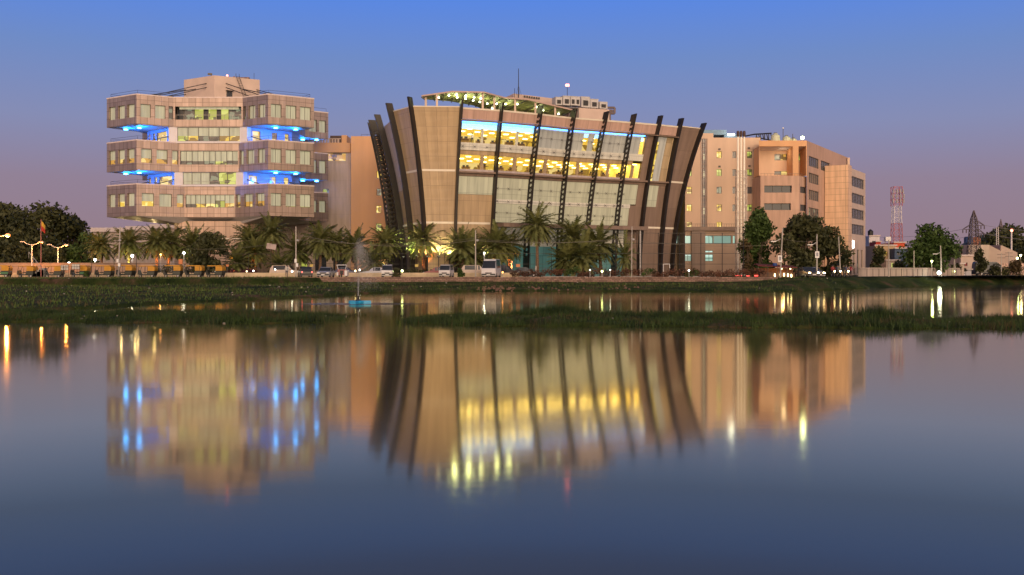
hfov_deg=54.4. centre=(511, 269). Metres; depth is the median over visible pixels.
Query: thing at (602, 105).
air handling unit
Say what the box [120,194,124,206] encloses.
window
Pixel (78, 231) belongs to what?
broadleaf tree
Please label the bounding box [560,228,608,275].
palm tree
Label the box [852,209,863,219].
window
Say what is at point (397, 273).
bush
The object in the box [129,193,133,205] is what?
window
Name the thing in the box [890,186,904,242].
telecom mast
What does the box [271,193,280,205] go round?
window
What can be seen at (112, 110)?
window
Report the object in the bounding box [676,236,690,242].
window
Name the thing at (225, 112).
window
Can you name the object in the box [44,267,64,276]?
auto rickshaw
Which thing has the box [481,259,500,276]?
minibus
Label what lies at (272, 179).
window
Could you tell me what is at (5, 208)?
broadleaf tree
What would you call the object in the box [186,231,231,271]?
bushy tree
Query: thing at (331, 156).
window
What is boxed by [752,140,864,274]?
balcony office block
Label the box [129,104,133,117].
window
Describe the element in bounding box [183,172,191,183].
window
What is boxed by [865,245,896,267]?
house
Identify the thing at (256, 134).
window
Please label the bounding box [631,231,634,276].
utility pole
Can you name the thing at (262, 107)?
window
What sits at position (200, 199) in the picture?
window
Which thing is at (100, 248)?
palm tree
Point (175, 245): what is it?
palm tree
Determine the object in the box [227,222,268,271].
palm tree
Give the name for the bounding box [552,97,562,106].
air handling unit
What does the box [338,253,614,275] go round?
site fence
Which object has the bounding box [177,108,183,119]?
window
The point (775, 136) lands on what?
water tank
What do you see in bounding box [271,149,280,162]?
window
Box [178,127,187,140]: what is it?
window
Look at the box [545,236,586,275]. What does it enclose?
palm tree
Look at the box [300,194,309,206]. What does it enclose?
window
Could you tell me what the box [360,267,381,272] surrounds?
sedan
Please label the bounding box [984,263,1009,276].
bush
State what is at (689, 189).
window
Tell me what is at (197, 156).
window
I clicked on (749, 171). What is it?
window
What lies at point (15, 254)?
shrub tree
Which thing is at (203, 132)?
window
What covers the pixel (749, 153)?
window
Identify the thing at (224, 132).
window
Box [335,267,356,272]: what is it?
sedan
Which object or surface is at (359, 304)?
ripples
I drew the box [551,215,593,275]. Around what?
palm tree
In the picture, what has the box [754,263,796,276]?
market stall
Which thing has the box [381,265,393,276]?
microvan
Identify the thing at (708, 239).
window
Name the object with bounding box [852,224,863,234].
window
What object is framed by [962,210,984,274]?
power pylon
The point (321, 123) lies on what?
window
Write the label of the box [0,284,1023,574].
pond water
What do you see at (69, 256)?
shrub tree
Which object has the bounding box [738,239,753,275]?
tree
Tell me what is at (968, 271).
shed
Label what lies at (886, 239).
water tank
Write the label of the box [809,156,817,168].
window
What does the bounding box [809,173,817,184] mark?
window
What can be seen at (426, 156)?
glass office building
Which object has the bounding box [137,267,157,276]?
auto rickshaw
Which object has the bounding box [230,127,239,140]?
window
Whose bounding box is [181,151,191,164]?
window
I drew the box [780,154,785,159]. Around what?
window
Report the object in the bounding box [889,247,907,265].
house
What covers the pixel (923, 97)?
sky
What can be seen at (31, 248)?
street lamp
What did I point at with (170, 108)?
window
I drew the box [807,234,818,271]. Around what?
utility pole
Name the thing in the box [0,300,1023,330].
spit grass
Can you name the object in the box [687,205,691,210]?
window
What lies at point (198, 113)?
window
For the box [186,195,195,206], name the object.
window
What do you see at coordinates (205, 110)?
window
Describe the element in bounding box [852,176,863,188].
window
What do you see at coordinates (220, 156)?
window
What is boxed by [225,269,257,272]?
hedge
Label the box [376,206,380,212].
window
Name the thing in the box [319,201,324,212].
window
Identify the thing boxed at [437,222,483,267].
palm tree
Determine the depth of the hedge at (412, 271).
150.29 m
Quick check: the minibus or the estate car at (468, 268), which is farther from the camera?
the estate car at (468, 268)
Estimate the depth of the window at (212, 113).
171.02 m
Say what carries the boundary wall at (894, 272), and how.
on the ground at (877, 282)
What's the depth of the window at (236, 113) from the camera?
171.02 m
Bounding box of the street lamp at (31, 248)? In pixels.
[20,241,43,265]
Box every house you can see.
[865,235,880,245]
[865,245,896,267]
[869,241,881,245]
[871,259,899,267]
[881,242,906,246]
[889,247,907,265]
[944,255,973,274]
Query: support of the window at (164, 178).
in the office tower
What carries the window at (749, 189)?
in the peach office block at (710, 196)
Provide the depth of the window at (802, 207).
185.44 m
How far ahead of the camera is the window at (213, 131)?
170.15 m
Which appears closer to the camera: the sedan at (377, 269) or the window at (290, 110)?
the sedan at (377, 269)
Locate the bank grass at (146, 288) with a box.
[0,275,862,308]
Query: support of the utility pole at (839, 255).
on the ground at (877, 282)
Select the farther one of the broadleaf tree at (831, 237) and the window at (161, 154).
the window at (161, 154)
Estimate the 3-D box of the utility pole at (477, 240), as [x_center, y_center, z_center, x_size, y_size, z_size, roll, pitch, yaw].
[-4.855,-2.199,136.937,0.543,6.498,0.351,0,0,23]
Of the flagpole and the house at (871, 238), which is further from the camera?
the house at (871, 238)
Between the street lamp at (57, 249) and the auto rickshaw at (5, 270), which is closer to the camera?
the auto rickshaw at (5, 270)
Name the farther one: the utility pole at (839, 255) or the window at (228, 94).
the window at (228, 94)
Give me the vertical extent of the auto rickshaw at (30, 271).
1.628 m
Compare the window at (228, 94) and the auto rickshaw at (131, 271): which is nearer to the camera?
the auto rickshaw at (131, 271)
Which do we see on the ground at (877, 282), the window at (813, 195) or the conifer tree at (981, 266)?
the conifer tree at (981, 266)
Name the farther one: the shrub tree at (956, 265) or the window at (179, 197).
the shrub tree at (956, 265)
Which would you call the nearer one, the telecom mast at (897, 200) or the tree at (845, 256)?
the tree at (845, 256)
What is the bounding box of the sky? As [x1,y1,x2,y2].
[0,0,1023,264]
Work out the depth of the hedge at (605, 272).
136.72 m
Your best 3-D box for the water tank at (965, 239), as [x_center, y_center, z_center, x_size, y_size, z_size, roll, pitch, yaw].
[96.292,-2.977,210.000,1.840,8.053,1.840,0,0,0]
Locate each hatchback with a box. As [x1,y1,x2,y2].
[298,267,312,276]
[423,267,439,272]
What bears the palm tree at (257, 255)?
on the ground at (877, 282)
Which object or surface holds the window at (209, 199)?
in the office tower
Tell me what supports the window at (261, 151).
in the office tower
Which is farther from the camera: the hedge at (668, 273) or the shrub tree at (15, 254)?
the shrub tree at (15, 254)
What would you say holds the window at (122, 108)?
in the office tower
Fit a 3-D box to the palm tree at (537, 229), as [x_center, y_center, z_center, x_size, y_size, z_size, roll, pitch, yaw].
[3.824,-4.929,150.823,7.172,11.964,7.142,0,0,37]
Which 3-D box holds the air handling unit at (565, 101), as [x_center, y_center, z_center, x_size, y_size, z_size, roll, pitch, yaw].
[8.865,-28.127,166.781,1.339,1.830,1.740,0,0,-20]
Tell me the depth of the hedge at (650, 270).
136.69 m
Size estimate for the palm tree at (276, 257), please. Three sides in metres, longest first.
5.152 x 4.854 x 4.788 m
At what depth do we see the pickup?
146.37 m
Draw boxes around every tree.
[0,200,79,262]
[0,201,42,258]
[0,243,35,262]
[38,246,67,262]
[55,214,90,256]
[63,249,77,262]
[66,231,99,262]
[79,229,117,262]
[107,225,146,262]
[131,225,177,265]
[151,222,188,271]
[172,220,215,271]
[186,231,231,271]
[219,241,255,272]
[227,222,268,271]
[237,233,276,271]
[252,211,290,262]
[264,248,293,272]
[277,229,311,269]
[301,220,342,268]
[322,227,354,269]
[334,222,370,270]
[353,241,393,271]
[365,225,404,263]
[402,219,444,269]
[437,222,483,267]
[445,228,493,271]
[476,219,518,265]
[498,229,526,266]
[510,200,563,270]
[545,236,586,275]
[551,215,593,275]
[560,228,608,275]
[575,217,619,275]
[613,229,637,275]
[736,206,777,275]
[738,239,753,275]
[769,212,834,276]
[810,225,844,275]
[834,243,855,273]
[869,245,885,267]
[897,222,962,272]
[951,263,966,273]
[973,248,988,275]
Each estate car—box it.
[462,265,481,272]
[501,265,518,272]
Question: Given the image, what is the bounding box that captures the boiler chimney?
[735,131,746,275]
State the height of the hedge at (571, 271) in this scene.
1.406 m
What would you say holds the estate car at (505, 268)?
on the road
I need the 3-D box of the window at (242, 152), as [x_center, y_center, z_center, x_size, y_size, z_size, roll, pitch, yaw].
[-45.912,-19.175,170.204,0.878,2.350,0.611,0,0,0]
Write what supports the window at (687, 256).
in the annexe
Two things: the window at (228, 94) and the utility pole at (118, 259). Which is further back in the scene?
the window at (228, 94)
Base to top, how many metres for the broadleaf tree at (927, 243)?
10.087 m
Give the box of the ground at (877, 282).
[0,275,1023,328]
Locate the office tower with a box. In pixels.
[107,73,327,272]
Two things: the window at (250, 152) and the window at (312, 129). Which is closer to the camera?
the window at (250, 152)
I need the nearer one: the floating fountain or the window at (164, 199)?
the floating fountain
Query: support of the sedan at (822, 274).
on the road
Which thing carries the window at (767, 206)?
in the balcony office block at (835, 188)
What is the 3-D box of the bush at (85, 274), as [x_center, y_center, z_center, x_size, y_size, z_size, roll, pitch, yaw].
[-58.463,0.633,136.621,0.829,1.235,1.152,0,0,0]
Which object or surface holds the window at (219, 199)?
in the office tower
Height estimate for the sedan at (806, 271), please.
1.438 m
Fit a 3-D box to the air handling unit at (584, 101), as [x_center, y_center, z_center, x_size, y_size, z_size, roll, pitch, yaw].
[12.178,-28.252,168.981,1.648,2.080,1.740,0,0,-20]
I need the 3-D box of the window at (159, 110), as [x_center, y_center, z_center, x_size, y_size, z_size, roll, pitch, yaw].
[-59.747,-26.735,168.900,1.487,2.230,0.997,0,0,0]
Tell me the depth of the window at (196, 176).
170.65 m
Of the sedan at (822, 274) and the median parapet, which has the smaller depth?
the sedan at (822, 274)
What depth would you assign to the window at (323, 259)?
192.52 m
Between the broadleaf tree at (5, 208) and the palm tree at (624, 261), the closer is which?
the palm tree at (624, 261)
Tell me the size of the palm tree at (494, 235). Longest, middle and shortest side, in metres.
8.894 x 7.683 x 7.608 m
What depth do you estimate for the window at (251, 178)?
172.16 m
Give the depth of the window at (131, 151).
167.88 m
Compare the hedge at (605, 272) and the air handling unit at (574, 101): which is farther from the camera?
the air handling unit at (574, 101)
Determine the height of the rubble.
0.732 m
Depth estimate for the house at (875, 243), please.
226.19 m
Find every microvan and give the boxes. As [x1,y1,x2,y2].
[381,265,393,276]
[439,265,453,276]
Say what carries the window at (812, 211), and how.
in the balcony office block at (835, 188)
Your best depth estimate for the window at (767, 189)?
184.29 m
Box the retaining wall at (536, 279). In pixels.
[3,277,777,281]
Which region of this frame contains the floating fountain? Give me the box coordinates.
[346,240,377,303]
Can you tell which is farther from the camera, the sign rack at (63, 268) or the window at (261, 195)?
the window at (261, 195)
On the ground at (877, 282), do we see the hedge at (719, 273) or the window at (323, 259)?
the hedge at (719, 273)
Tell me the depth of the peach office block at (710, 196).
190.00 m
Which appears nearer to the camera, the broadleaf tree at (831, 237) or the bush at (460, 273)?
the bush at (460, 273)
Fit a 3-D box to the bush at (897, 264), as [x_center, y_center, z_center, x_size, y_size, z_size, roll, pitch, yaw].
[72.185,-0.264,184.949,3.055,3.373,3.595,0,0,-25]
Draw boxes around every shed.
[958,245,1023,274]
[964,269,972,274]
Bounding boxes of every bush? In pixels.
[83,271,88,276]
[392,268,400,276]
[457,268,464,276]
[892,259,907,267]
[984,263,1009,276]
[1005,259,1023,277]
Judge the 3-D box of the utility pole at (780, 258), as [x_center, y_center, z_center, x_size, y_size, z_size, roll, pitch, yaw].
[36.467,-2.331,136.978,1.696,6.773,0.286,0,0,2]
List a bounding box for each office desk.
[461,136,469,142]
[461,165,469,168]
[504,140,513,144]
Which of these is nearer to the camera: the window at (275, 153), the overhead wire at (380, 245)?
the overhead wire at (380, 245)
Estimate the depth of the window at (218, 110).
171.02 m
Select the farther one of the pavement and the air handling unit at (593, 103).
the air handling unit at (593, 103)
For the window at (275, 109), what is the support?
in the office tower
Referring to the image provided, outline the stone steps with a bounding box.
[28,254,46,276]
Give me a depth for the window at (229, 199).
170.98 m
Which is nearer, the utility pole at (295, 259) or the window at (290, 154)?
the utility pole at (295, 259)
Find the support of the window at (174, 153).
in the office tower
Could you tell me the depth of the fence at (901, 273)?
160.61 m
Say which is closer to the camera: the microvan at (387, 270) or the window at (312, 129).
the microvan at (387, 270)
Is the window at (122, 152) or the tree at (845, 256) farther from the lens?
the window at (122, 152)
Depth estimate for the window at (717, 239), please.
182.37 m
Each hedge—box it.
[162,264,233,272]
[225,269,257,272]
[402,269,430,272]
[509,268,565,276]
[561,266,580,275]
[574,267,643,276]
[640,268,655,276]
[651,268,697,276]
[685,268,699,276]
[693,268,767,276]
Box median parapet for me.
[0,273,517,276]
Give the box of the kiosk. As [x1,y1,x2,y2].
[952,263,965,274]
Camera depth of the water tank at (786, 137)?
189.47 m
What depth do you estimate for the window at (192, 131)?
170.15 m
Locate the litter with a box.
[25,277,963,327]
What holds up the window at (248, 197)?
in the office tower
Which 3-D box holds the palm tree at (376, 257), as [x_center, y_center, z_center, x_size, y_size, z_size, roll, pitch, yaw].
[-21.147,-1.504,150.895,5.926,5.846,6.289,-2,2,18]
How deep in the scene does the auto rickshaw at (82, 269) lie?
137.68 m
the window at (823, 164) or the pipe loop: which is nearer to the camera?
the pipe loop
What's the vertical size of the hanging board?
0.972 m
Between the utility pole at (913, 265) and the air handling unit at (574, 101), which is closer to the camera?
the utility pole at (913, 265)
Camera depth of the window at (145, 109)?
167.63 m
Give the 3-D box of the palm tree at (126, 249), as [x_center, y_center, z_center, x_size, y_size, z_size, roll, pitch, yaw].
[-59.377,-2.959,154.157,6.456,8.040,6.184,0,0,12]
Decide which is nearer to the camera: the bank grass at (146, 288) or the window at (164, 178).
the bank grass at (146, 288)
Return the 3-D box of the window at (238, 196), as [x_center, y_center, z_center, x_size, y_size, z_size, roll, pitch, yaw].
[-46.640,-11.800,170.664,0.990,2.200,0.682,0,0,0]
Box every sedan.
[317,267,334,276]
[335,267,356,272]
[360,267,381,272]
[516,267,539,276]
[794,267,819,276]
[802,267,825,276]
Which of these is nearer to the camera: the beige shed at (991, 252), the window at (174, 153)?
the window at (174, 153)
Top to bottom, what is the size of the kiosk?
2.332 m
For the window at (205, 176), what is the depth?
170.65 m
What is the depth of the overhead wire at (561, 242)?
136.98 m
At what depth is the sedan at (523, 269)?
146.37 m
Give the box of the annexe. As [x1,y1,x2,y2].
[674,224,745,275]
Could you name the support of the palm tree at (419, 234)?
on the ground at (877, 282)
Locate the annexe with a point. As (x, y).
(705, 262)
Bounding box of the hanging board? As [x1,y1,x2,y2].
[266,243,275,249]
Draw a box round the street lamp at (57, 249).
[47,244,68,262]
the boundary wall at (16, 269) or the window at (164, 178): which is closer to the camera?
the boundary wall at (16, 269)
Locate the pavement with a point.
(609, 276)
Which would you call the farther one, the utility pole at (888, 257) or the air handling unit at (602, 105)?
the air handling unit at (602, 105)
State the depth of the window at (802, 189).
185.44 m
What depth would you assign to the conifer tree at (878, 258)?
169.52 m
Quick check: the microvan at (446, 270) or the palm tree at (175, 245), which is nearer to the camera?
the microvan at (446, 270)
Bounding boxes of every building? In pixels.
[90,224,173,271]
[367,91,706,275]
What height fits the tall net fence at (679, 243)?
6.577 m
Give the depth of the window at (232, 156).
170.48 m
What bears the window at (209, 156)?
in the office tower
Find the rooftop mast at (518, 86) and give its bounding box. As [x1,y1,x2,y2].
[514,68,519,97]
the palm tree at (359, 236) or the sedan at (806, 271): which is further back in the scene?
the palm tree at (359, 236)
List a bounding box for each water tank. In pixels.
[771,133,779,139]
[782,135,790,139]
[884,237,890,242]
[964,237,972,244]
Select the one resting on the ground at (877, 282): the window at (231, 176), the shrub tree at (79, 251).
the shrub tree at (79, 251)
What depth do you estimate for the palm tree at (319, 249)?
153.29 m
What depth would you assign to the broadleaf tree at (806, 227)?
154.27 m
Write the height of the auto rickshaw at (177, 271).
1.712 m
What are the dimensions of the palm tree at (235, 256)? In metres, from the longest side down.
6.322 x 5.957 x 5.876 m
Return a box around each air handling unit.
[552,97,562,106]
[561,95,569,106]
[567,96,579,106]
[578,96,589,107]
[590,99,598,108]
[598,101,607,108]
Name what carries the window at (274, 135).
in the office tower
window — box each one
[110,107,114,119]
[110,151,114,164]
[110,194,114,206]
[120,106,124,118]
[120,150,124,163]
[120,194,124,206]
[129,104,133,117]
[129,149,133,162]
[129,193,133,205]
[141,104,149,117]
[141,149,151,162]
[142,193,153,205]
[155,105,164,118]
[157,131,166,140]
[157,150,166,163]
[159,194,170,206]
[160,176,171,184]
[169,106,172,119]
[172,151,177,164]
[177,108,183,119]
[177,195,182,206]
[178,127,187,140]
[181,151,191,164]
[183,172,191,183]
[184,109,193,119]
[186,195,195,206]
[188,127,197,140]
[192,151,203,164]
[192,172,200,183]
[194,109,203,119]
[196,195,204,206]
[198,127,208,140]
[201,172,209,183]
[204,109,207,119]
[204,151,214,164]
[205,195,214,206]
[208,109,216,119]
[209,127,218,140]
[210,172,218,183]
[215,151,226,164]
[215,195,224,206]
[217,109,220,119]
[219,127,229,140]
[219,172,226,183]
[221,109,228,119]
[225,195,233,206]
[226,91,231,96]
[227,151,237,164]
[227,172,235,183]
[229,108,240,119]
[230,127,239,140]
[237,195,239,206]
[241,151,243,163]
[245,194,251,206]
[248,150,253,163]
[249,175,256,183]
[250,106,254,118]
[252,131,259,140]
[258,193,263,205]
[259,149,264,162]
[260,104,264,117]
[270,177,275,183]
[271,104,280,117]
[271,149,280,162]
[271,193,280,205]
[272,133,276,139]
[286,105,295,118]
[286,150,295,163]
[286,194,295,206]
[300,107,309,119]
[300,151,309,164]
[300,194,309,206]
[309,120,315,131]
[316,256,325,270]
[319,121,324,132]
[319,161,324,172]
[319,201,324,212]
[328,153,345,160]
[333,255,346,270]
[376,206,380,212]
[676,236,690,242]
[685,254,690,260]
[687,187,691,193]
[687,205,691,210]
[705,236,712,242]
[705,254,712,260]
[714,236,730,242]
[747,151,751,157]
[747,169,751,175]
[747,187,751,193]
[747,205,751,210]
[764,186,790,192]
[764,203,789,209]
[774,154,779,159]
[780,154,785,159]
[800,187,805,192]
[800,205,805,210]
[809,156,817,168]
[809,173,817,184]
[809,190,817,201]
[809,207,817,216]
[821,161,828,170]
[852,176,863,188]
[852,193,863,204]
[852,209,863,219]
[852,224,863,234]
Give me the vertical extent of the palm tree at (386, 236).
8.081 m
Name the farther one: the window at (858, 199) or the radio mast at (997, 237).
the radio mast at (997, 237)
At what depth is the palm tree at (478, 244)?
150.87 m
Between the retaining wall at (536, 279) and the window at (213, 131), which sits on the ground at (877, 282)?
the retaining wall at (536, 279)
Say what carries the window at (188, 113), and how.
in the office tower
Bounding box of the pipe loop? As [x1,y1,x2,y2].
[608,106,615,119]
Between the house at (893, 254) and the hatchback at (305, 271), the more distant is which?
the house at (893, 254)
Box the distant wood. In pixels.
[386,222,1023,267]
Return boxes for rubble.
[477,284,638,290]
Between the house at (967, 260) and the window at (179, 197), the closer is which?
the window at (179, 197)
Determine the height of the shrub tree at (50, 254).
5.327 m
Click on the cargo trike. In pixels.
(345, 272)
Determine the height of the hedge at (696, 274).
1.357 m
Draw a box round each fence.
[9,266,226,276]
[91,253,337,272]
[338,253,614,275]
[615,233,743,276]
[854,268,965,276]
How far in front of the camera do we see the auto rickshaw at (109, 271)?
137.93 m
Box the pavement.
[519,276,715,276]
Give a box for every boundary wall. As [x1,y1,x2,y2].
[0,263,155,272]
[858,268,959,275]
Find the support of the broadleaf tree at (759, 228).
on the ground at (877, 282)
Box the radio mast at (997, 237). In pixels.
[996,227,998,244]
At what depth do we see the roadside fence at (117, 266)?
135.99 m
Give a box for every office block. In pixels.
[271,134,387,272]
[685,130,771,274]
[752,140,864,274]
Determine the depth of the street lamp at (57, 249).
149.96 m
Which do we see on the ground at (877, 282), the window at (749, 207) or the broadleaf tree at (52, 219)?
the broadleaf tree at (52, 219)
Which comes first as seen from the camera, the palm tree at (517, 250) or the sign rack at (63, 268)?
the sign rack at (63, 268)
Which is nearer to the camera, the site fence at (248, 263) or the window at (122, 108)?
the site fence at (248, 263)
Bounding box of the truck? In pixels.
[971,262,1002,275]
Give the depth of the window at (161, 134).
172.96 m
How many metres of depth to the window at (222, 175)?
170.69 m
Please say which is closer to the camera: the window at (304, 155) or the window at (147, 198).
the window at (147, 198)
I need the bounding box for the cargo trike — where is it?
[337,265,348,276]
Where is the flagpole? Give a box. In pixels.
[40,221,44,276]
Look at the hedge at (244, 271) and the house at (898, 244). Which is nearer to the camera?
the hedge at (244, 271)
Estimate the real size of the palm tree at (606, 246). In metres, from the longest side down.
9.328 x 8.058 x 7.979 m
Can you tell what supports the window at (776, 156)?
in the balcony office block at (835, 188)
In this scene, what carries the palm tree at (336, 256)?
on the ground at (877, 282)
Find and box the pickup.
[269,265,297,272]
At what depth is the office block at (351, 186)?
191.55 m
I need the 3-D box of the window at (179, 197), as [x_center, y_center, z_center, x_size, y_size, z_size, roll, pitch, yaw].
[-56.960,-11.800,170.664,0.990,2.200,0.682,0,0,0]
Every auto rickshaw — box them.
[0,265,12,276]
[17,267,37,276]
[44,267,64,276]
[70,265,90,276]
[94,265,114,276]
[116,265,135,276]
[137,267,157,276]
[163,265,182,276]
[185,265,204,276]
[206,265,225,276]
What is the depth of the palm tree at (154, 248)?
153.09 m
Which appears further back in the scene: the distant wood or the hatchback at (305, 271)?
the distant wood
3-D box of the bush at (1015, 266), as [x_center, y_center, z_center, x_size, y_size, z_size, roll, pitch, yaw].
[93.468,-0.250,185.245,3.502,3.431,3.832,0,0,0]
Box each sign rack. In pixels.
[61,265,68,276]
[72,264,79,276]
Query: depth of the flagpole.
138.04 m
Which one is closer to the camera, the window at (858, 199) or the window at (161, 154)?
the window at (161, 154)
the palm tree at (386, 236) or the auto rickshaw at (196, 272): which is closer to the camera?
the auto rickshaw at (196, 272)
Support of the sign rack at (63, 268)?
on the road
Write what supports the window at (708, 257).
in the annexe
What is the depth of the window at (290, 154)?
169.16 m
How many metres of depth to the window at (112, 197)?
170.77 m
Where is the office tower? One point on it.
(221, 154)
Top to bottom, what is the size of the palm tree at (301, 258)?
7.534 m
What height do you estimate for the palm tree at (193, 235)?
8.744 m
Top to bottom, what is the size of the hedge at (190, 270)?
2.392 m
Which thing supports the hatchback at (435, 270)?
on the road
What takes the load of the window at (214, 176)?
in the office tower
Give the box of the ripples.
[303,303,423,304]
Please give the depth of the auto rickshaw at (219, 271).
137.88 m
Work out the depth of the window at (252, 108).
169.03 m
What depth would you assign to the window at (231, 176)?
170.69 m
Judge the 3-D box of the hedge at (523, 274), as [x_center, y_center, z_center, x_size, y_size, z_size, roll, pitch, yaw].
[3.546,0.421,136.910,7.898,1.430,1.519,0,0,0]
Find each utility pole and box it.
[116,226,120,276]
[294,226,298,276]
[475,230,478,276]
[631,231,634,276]
[771,228,782,276]
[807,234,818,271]
[838,237,840,269]
[888,239,888,276]
[913,251,914,275]
[937,246,941,275]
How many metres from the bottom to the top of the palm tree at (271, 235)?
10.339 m
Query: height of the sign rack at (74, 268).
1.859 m
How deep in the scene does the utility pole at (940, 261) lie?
167.93 m
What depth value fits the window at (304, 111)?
170.44 m
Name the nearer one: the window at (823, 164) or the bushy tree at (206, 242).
the bushy tree at (206, 242)
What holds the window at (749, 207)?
in the peach office block at (710, 196)
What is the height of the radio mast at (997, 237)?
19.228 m
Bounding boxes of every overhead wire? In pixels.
[297,234,471,245]
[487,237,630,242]
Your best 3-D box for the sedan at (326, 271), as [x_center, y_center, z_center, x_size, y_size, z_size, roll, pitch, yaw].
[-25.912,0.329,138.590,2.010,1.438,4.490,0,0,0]
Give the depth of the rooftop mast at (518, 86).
165.95 m
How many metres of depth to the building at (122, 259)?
240.00 m

